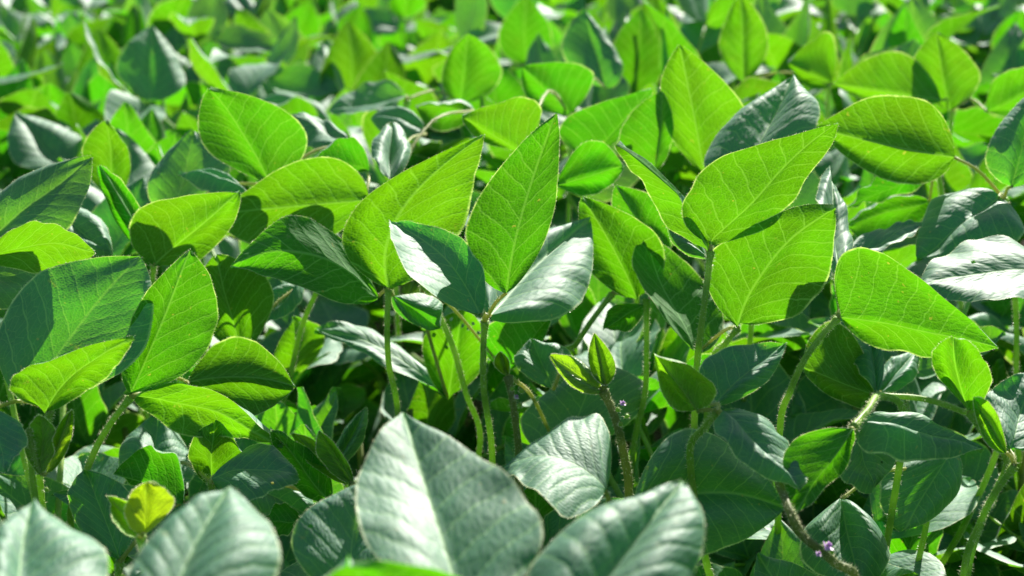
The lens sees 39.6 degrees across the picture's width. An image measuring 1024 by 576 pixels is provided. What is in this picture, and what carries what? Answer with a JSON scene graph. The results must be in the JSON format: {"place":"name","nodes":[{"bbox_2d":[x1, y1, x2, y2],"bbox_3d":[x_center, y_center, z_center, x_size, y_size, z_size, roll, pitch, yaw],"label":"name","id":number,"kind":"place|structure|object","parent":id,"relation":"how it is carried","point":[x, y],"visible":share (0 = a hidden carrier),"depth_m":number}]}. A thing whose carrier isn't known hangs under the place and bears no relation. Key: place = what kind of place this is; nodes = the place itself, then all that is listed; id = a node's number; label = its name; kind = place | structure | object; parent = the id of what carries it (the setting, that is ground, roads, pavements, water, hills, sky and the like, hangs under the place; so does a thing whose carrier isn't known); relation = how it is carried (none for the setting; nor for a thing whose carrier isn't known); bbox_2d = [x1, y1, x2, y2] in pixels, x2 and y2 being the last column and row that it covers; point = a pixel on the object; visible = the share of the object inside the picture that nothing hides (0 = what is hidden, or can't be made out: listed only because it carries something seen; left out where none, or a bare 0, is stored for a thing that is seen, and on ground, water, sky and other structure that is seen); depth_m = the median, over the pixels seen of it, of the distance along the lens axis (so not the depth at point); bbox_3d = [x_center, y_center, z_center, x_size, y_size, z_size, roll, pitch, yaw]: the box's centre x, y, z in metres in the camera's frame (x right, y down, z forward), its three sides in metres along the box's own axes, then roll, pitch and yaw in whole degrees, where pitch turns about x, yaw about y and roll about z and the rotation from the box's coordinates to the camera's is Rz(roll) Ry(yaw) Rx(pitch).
{"place":"outdoors","nodes":[
{"label":"outdoors","id":0,"kind":"place"},
{"bbox_2d":[109,240,1023,496],"bbox_3d":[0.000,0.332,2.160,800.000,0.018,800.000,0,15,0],"label":"ground","id":1,"kind":"structure","parent":0,"point":[477,404],"depth_m":2.60},
{"bbox_2d":[0,7,53,39],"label":"soybean plant","id":2,"kind":"object","parent":1,"relation":"on","point":[44,31],"visible":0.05,"depth_m":3.13},
{"bbox_2d":[0,58,63,191],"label":"soybean plant","id":3,"kind":"object","parent":1,"relation":"on","point":[17,78],"visible":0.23,"depth_m":1.85},
{"bbox_2d":[10,0,76,37],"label":"soybean plant","id":4,"kind":"object","parent":1,"relation":"on","point":[55,7],"visible":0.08,"depth_m":3.44},
{"bbox_2d":[11,15,76,92],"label":"soybean plant","id":5,"kind":"object","parent":1,"relation":"on","point":[27,52],"visible":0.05,"depth_m":2.40},
{"bbox_2d":[0,5,114,63],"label":"soybean plant","id":6,"kind":"object","parent":1,"relation":"on","point":[69,27],"visible":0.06,"depth_m":2.86},
{"bbox_2d":[0,41,122,187],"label":"soybean plant","id":7,"kind":"object","parent":1,"relation":"on","point":[93,86],"visible":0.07,"depth_m":2.14},
{"bbox_2d":[8,111,120,444],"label":"soybean plant","id":8,"kind":"object","parent":1,"relation":"on","point":[35,143],"visible":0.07,"depth_m":1.47},
{"bbox_2d":[0,4,145,77],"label":"soybean plant","id":9,"kind":"object","parent":1,"relation":"on","point":[134,25],"visible":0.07,"depth_m":2.57},
{"bbox_2d":[0,369,145,447],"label":"soybean plant","id":10,"kind":"object","parent":1,"relation":"on","point":[129,421],"visible":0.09,"depth_m":1.13},
{"bbox_2d":[36,0,158,96],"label":"soybean plant","id":11,"kind":"object","parent":1,"relation":"on","point":[138,3],"depth_m":3.36},
{"bbox_2d":[57,0,138,49],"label":"soybean plant","id":12,"kind":"object","parent":1,"relation":"on","point":[111,31],"visible":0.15,"depth_m":3.05},
{"bbox_2d":[0,93,198,446],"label":"soybean plant","id":13,"kind":"object","parent":1,"relation":"on","point":[46,113],"visible":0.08,"depth_m":1.65},
{"bbox_2d":[0,46,207,182],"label":"soybean plant","id":14,"kind":"object","parent":1,"relation":"on","point":[72,110],"visible":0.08,"depth_m":1.73},
{"bbox_2d":[92,0,115,18],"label":"soybean plant","id":15,"kind":"object","parent":1,"relation":"on","point":[99,9],"visible":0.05,"depth_m":4.06},
{"bbox_2d":[91,0,125,20],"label":"soybean plant","id":16,"kind":"object","parent":1,"relation":"on","point":[117,5],"depth_m":3.81},
{"bbox_2d":[57,128,204,575],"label":"soybean plant","id":17,"kind":"object","parent":1,"relation":"on","point":[142,165],"visible":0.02,"depth_m":1.32},
{"bbox_2d":[34,119,240,447],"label":"soybean plant","id":18,"kind":"object","parent":1,"relation":"on","point":[155,234],"visible":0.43,"depth_m":0.94},
{"bbox_2d":[101,0,203,57],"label":"soybean plant","id":19,"kind":"object","parent":1,"relation":"on","point":[157,16],"visible":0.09,"depth_m":2.48},
{"bbox_2d":[0,498,307,575],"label":"soybean plant","id":20,"kind":"object","parent":1,"relation":"on","point":[36,539],"visible":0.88,"depth_m":0.49},
{"bbox_2d":[0,155,322,519],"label":"soybean plant","id":21,"kind":"object","parent":1,"relation":"on","point":[69,304],"visible":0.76,"depth_m":0.79},
{"bbox_2d":[0,409,343,564],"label":"soybean plant","id":22,"kind":"object","parent":1,"relation":"on","point":[45,449],"visible":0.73,"depth_m":0.90},
{"bbox_2d":[66,0,277,95],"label":"soybean plant","id":23,"kind":"object","parent":1,"relation":"on","point":[205,21],"visible":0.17,"depth_m":2.34},
{"bbox_2d":[0,387,343,573],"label":"soybean plant","id":24,"kind":"object","parent":1,"relation":"on","point":[325,412],"visible":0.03,"depth_m":1.00},
{"bbox_2d":[114,5,232,54],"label":"soybean plant","id":25,"kind":"object","parent":1,"relation":"on","point":[119,22],"visible":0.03,"depth_m":2.94},
{"bbox_2d":[0,237,351,458],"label":"soybean plant","id":26,"kind":"object","parent":1,"relation":"on","point":[332,375],"visible":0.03,"depth_m":1.38},
{"bbox_2d":[67,416,298,575],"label":"soybean plant","id":27,"kind":"object","parent":1,"relation":"on","point":[160,463],"visible":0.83,"depth_m":0.76},
{"bbox_2d":[66,249,316,529],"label":"soybean plant","id":28,"kind":"object","parent":1,"relation":"on","point":[237,385],"visible":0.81,"depth_m":0.80},
{"bbox_2d":[6,101,395,374],"bbox_3d":[-0.358,0.128,1.605,0.473,0.703,0.460,0,15,0],"label":"soybean plant","id":29,"kind":"object","parent":1,"relation":"on","point":[146,133],"visible":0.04,"depth_m":1.44},
{"bbox_2d":[126,487,281,575],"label":"soybean plant","id":30,"kind":"object","parent":1,"relation":"on","point":[229,531],"visible":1,"depth_m":0.48},
{"bbox_2d":[136,16,339,238],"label":"soybean plant","id":31,"kind":"object","parent":1,"relation":"on","point":[299,78],"visible":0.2,"depth_m":2.04},
{"bbox_2d":[129,87,350,374],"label":"soybean plant","id":32,"kind":"object","parent":1,"relation":"on","point":[241,134],"visible":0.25,"depth_m":1.03},
{"bbox_2d":[114,146,385,425],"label":"soybean plant","id":33,"kind":"object","parent":1,"relation":"on","point":[352,392],"visible":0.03,"depth_m":1.46},
{"bbox_2d":[81,15,421,357],"bbox_3d":[-0.291,0.030,1.843,0.475,0.767,0.421,0,15,0],"label":"soybean plant","id":34,"kind":"object","parent":1,"relation":"on","point":[148,68],"visible":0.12,"depth_m":1.72},
{"bbox_2d":[155,38,366,132],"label":"soybean plant","id":35,"kind":"object","parent":1,"relation":"on","point":[248,79],"visible":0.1,"depth_m":1.88},
{"bbox_2d":[225,0,324,77],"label":"soybean plant","id":36,"kind":"object","parent":1,"relation":"on","point":[308,21],"visible":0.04,"depth_m":2.81},
{"bbox_2d":[146,101,410,404],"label":"soybean plant","id":37,"kind":"object","parent":1,"relation":"on","point":[166,144],"visible":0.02,"depth_m":1.53},
{"bbox_2d":[228,0,328,63],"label":"soybean plant","id":38,"kind":"object","parent":1,"relation":"on","point":[282,8],"visible":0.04,"depth_m":3.12},
{"bbox_2d":[73,371,488,474],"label":"soybean plant","id":39,"kind":"object","parent":1,"relation":"on","point":[113,451],"visible":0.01,"depth_m":1.07},
{"bbox_2d":[51,482,526,575],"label":"soybean plant","id":40,"kind":"object","parent":1,"relation":"on","point":[63,496],"visible":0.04,"depth_m":0.90},
{"bbox_2d":[224,1,372,100],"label":"soybean plant","id":41,"kind":"object","parent":1,"relation":"on","point":[275,24],"visible":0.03,"depth_m":2.55},
{"bbox_2d":[108,136,494,575],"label":"soybean plant","id":42,"kind":"object","parent":1,"relation":"on","point":[327,187],"visible":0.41,"depth_m":0.98},
{"bbox_2d":[306,0,341,63],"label":"soybean plant","id":43,"kind":"object","parent":1,"relation":"on","point":[323,7],"visible":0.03,"depth_m":3.31},
{"bbox_2d":[289,484,377,575],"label":"soybean plant","id":44,"kind":"object","parent":1,"relation":"on","point":[328,541],"visible":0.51,"depth_m":0.64},
{"bbox_2d":[259,288,475,480],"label":"soybean plant","id":45,"kind":"object","parent":1,"relation":"on","point":[307,381],"visible":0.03,"depth_m":1.37},
{"bbox_2d":[261,83,486,424],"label":"soybean plant","id":46,"kind":"object","parent":1,"relation":"on","point":[290,104],"visible":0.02,"depth_m":1.61},
{"bbox_2d":[259,33,502,484],"bbox_3d":[-0.099,0.160,1.368,0.272,0.764,0.552,0,15,0],"label":"soybean plant","id":47,"kind":"object","parent":1,"relation":"on","point":[472,70],"visible":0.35,"depth_m":1.36},
{"bbox_2d":[319,0,449,51],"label":"soybean plant","id":48,"kind":"object","parent":1,"relation":"on","point":[395,40],"visible":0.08,"depth_m":3.05},
{"bbox_2d":[316,31,459,287],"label":"soybean plant","id":49,"kind":"object","parent":1,"relation":"on","point":[421,71],"visible":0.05,"depth_m":2.39},
{"bbox_2d":[231,134,550,575],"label":"soybean plant","id":50,"kind":"object","parent":1,"relation":"on","point":[349,265],"visible":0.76,"depth_m":0.88},
{"bbox_2d":[299,110,486,448],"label":"soybean plant","id":51,"kind":"object","parent":1,"relation":"on","point":[426,148],"visible":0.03,"depth_m":1.47},
{"bbox_2d":[364,0,456,51],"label":"soybean plant","id":52,"kind":"object","parent":1,"relation":"on","point":[384,15],"visible":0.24,"depth_m":2.97},
{"bbox_2d":[309,0,521,103],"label":"soybean plant","id":53,"kind":"object","parent":1,"relation":"on","point":[351,57],"visible":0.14,"depth_m":2.04},
{"bbox_2d":[376,0,454,48],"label":"soybean plant","id":54,"kind":"object","parent":1,"relation":"on","point":[431,7],"visible":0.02,"depth_m":3.44},
{"bbox_2d":[265,193,582,460],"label":"soybean plant","id":55,"kind":"object","parent":1,"relation":"on","point":[559,216],"visible":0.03,"depth_m":1.43},
{"bbox_2d":[326,413,544,575],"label":"soybean plant","id":56,"kind":"object","parent":1,"relation":"on","point":[429,501],"visible":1,"depth_m":0.53},
{"bbox_2d":[248,407,622,571],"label":"soybean plant","id":57,"kind":"object","parent":1,"relation":"on","point":[320,463],"visible":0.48,"depth_m":0.80},
{"bbox_2d":[407,12,501,53],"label":"soybean plant","id":58,"kind":"object","parent":1,"relation":"on","point":[420,35],"visible":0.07,"depth_m":3.00},
{"bbox_2d":[373,34,564,439],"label":"soybean plant","id":59,"kind":"object","parent":1,"relation":"on","point":[540,51],"visible":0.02,"depth_m":1.79},
{"bbox_2d":[285,297,665,466],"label":"soybean plant","id":60,"kind":"object","parent":1,"relation":"on","point":[502,424],"visible":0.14,"depth_m":1.12},
{"bbox_2d":[388,113,593,465],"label":"soybean plant","id":61,"kind":"object","parent":1,"relation":"on","point":[514,257],"visible":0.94,"depth_m":0.79},
{"bbox_2d":[384,48,636,185],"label":"soybean plant","id":62,"kind":"object","parent":1,"relation":"on","point":[509,86],"visible":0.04,"depth_m":1.68},
{"bbox_2d":[482,0,573,157],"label":"soybean plant","id":63,"kind":"object","parent":1,"relation":"on","point":[502,8],"visible":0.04,"depth_m":2.42},
{"bbox_2d":[486,0,603,48],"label":"soybean plant","id":64,"kind":"object","parent":1,"relation":"on","point":[493,15],"visible":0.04,"depth_m":3.38},
{"bbox_2d":[422,190,668,458],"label":"soybean plant","id":65,"kind":"object","parent":1,"relation":"on","point":[572,321],"visible":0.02,"depth_m":1.21},
{"bbox_2d":[501,434,640,496],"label":"soybean plant","id":66,"kind":"object","parent":1,"relation":"on","point":[616,470],"visible":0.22,"depth_m":0.98},
{"bbox_2d":[539,0,605,28],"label":"soybean plant","id":67,"kind":"object","parent":1,"relation":"on","point":[572,9],"visible":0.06,"depth_m":2.96},
{"bbox_2d":[454,8,700,454],"bbox_3d":[0.063,0.132,1.431,0.382,0.786,0.639,0,15,0],"label":"soybean plant","id":68,"kind":"object","parent":1,"relation":"on","point":[590,53],"visible":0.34,"depth_m":1.29},
{"bbox_2d":[435,0,734,205],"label":"soybean plant","id":69,"kind":"object","parent":1,"relation":"on","point":[524,23],"visible":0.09,"depth_m":2.03},
{"bbox_2d":[480,76,701,410],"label":"soybean plant","id":70,"kind":"object","parent":1,"relation":"on","point":[594,96],"visible":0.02,"depth_m":1.65},
{"bbox_2d":[390,306,810,486],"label":"soybean plant","id":71,"kind":"object","parent":1,"relation":"on","point":[495,379],"visible":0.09,"depth_m":1.13},
{"bbox_2d":[543,170,678,446],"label":"soybean plant","id":72,"kind":"object","parent":1,"relation":"on","point":[672,177],"visible":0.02,"depth_m":1.48},
{"bbox_2d":[527,479,705,575],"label":"soybean plant","id":73,"kind":"object","parent":1,"relation":"on","point":[659,531],"visible":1,"depth_m":0.50},
{"bbox_2d":[550,0,682,34],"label":"soybean plant","id":74,"kind":"object","parent":1,"relation":"on","point":[615,9],"visible":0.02,"depth_m":2.67},
{"bbox_2d":[504,413,770,565],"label":"soybean plant","id":75,"kind":"object","parent":1,"relation":"on","point":[563,468],"visible":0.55,"depth_m":0.68},
{"bbox_2d":[460,88,817,435],"bbox_3d":[0.091,0.178,1.312,0.315,0.757,0.466,0,15,0],"label":"soybean plant","id":76,"kind":"object","parent":1,"relation":"on","point":[594,166],"visible":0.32,"depth_m":1.09},
{"bbox_2d":[604,8,683,30],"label":"soybean plant","id":77,"kind":"object","parent":1,"relation":"on","point":[609,24],"visible":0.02,"depth_m":2.93},
{"bbox_2d":[528,333,794,575],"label":"soybean plant","id":78,"kind":"object","parent":1,"relation":"on","point":[678,348],"visible":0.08,"depth_m":1.03},
{"bbox_2d":[490,123,838,498],"bbox_3d":[0.113,0.267,0.941,0.257,0.778,0.489,0,15,0],"label":"soybean plant","id":79,"kind":"object","parent":1,"relation":"on","point":[769,258],"visible":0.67,"depth_m":0.82},
{"bbox_2d":[576,83,754,327],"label":"soybean plant","id":80,"kind":"object","parent":1,"relation":"on","point":[654,90],"visible":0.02,"depth_m":1.58},
{"bbox_2d":[565,0,774,176],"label":"soybean plant","id":81,"kind":"object","parent":1,"relation":"on","point":[697,33],"visible":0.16,"depth_m":1.79},
{"bbox_2d":[494,333,918,575],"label":"soybean plant","id":82,"kind":"object","parent":1,"relation":"on","point":[606,389],"visible":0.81,"depth_m":0.88},
{"bbox_2d":[608,0,842,101],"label":"soybean plant","id":83,"kind":"object","parent":1,"relation":"on","point":[778,7],"visible":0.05,"depth_m":2.15},
{"bbox_2d":[610,185,865,575],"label":"soybean plant","id":84,"kind":"object","parent":1,"relation":"on","point":[654,419],"visible":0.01,"depth_m":1.11},
{"bbox_2d":[660,72,859,426],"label":"soybean plant","id":85,"kind":"object","parent":1,"relation":"on","point":[778,77],"visible":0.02,"depth_m":1.52},
{"bbox_2d":[753,0,823,75],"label":"soybean plant","id":86,"kind":"object","parent":1,"relation":"on","point":[786,18],"depth_m":2.77},
{"bbox_2d":[634,341,979,575],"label":"soybean plant","id":87,"kind":"object","parent":1,"relation":"on","point":[738,497],"visible":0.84,"depth_m":0.74},
{"bbox_2d":[627,165,997,556],"bbox_3d":[0.201,0.285,0.958,0.327,0.734,0.341,0,15,0],"label":"soybean plant","id":88,"kind":"object","parent":1,"relation":"on","point":[886,302],"visible":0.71,"depth_m":0.80},
{"bbox_2d":[659,45,969,574],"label":"soybean plant","id":89,"kind":"object","parent":1,"relation":"on","point":[714,118],"visible":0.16,"depth_m":1.07},
{"bbox_2d":[671,157,971,521],"bbox_3d":[0.290,0.170,1.460,0.364,0.697,0.455,0,15,0],"label":"soybean plant","id":90,"kind":"object","parent":1,"relation":"on","point":[807,192],"visible":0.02,"depth_m":1.26},
{"bbox_2d":[752,0,891,112],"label":"soybean plant","id":91,"kind":"object","parent":1,"relation":"on","point":[866,35],"visible":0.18,"depth_m":2.39},
{"bbox_2d":[756,34,896,116],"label":"soybean plant","id":92,"kind":"object","parent":1,"relation":"on","point":[847,63],"visible":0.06,"depth_m":1.64},
{"bbox_2d":[809,0,856,47],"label":"soybean plant","id":93,"kind":"object","parent":1,"relation":"on","point":[846,31],"visible":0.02,"depth_m":3.05},
{"bbox_2d":[657,77,1022,432],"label":"soybean plant","id":94,"kind":"object","parent":1,"relation":"on","point":[747,87],"visible":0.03,"depth_m":1.47},
{"bbox_2d":[689,39,1003,323],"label":"soybean plant","id":95,"kind":"object","parent":1,"relation":"on","point":[978,124],"visible":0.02,"depth_m":1.55},
{"bbox_2d":[715,245,1023,575],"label":"soybean plant","id":96,"kind":"object","parent":1,"relation":"on","point":[905,257],"visible":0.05,"depth_m":1.08},
{"bbox_2d":[718,0,1023,202],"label":"soybean plant","id":97,"kind":"object","parent":1,"relation":"on","point":[940,70],"visible":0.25,"depth_m":1.37},
{"bbox_2d":[732,94,1023,561],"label":"soybean plant","id":98,"kind":"object","parent":1,"relation":"on","point":[894,144],"visible":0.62,"depth_m":0.97},
{"bbox_2d":[755,0,1000,195],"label":"soybean plant","id":99,"kind":"object","parent":1,"relation":"on","point":[909,20],"visible":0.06,"depth_m":1.85},
{"bbox_2d":[782,390,983,575],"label":"soybean plant","id":100,"kind":"object","parent":1,"relation":"on","point":[920,482],"visible":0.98,"depth_m":0.76},
{"bbox_2d":[746,262,1023,575],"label":"soybean plant","id":101,"kind":"object","parent":1,"relation":"on","point":[1003,505],"visible":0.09,"depth_m":1.00},
{"bbox_2d":[754,336,1023,575],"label":"soybean plant","id":102,"kind":"object","parent":1,"relation":"on","point":[995,415],"visible":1,"depth_m":0.75},
{"bbox_2d":[782,143,1011,527],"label":"soybean plant","id":103,"kind":"object","parent":1,"relation":"on","point":[974,154],"visible":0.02,"depth_m":1.32},
{"bbox_2d":[797,317,1023,565],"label":"soybean plant","id":104,"kind":"object","parent":1,"relation":"on","point":[845,364],"visible":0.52,"depth_m":0.88},
{"bbox_2d":[834,14,990,110],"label":"soybean plant","id":105,"kind":"object","parent":1,"relation":"on","point":[979,57],"visible":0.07,"depth_m":2.48},
{"bbox_2d":[813,148,1012,360],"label":"soybean plant","id":106,"kind":"object","parent":1,"relation":"on","point":[833,158],"visible":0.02,"depth_m":1.31},
{"bbox_2d":[812,476,1023,575],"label":"soybean plant","id":107,"kind":"object","parent":1,"relation":"on","point":[834,491],"visible":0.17,"depth_m":1.01},
{"bbox_2d":[839,0,1017,108],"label":"soybean plant","id":108,"kind":"object","parent":1,"relation":"on","point":[988,24],"visible":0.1,"depth_m":2.46},
{"bbox_2d":[836,9,1023,113],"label":"soybean plant","id":109,"kind":"object","parent":1,"relation":"on","point":[1017,18],"visible":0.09,"depth_m":2.09},
{"bbox_2d":[876,0,993,52],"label":"soybean plant","id":110,"kind":"object","parent":1,"relation":"on","point":[948,5],"depth_m":2.78},
{"bbox_2d":[929,0,975,12],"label":"soybean plant","id":111,"kind":"object","parent":1,"relation":"on","point":[963,6],"visible":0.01,"depth_m":3.15},
{"bbox_2d":[884,133,1023,276],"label":"soybean plant","id":112,"kind":"object","parent":1,"relation":"on","point":[917,268],"visible":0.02,"depth_m":1.33},
{"bbox_2d":[933,427,1023,562],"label":"soybean plant","id":113,"kind":"object","parent":1,"relation":"on","point":[975,464],"visible":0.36,"depth_m":0.99},
{"bbox_2d":[933,0,1023,109],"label":"soybean plant","id":114,"kind":"object","parent":1,"relation":"on","point":[939,10],"visible":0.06,"depth_m":2.65},
{"bbox_2d":[961,193,1023,403],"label":"soybean plant","id":115,"kind":"object","parent":1,"relation":"on","point":[1005,344],"visible":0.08,"depth_m":1.15},
{"bbox_2d":[971,23,1023,104],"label":"soybean plant","id":116,"kind":"object","parent":1,"relation":"on","point":[1007,53],"visible":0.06,"depth_m":2.02},
{"bbox_2d":[989,69,1023,337],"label":"soybean plant","id":117,"kind":"object","parent":1,"relation":"on","point":[1018,208],"visible":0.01,"depth_m":1.61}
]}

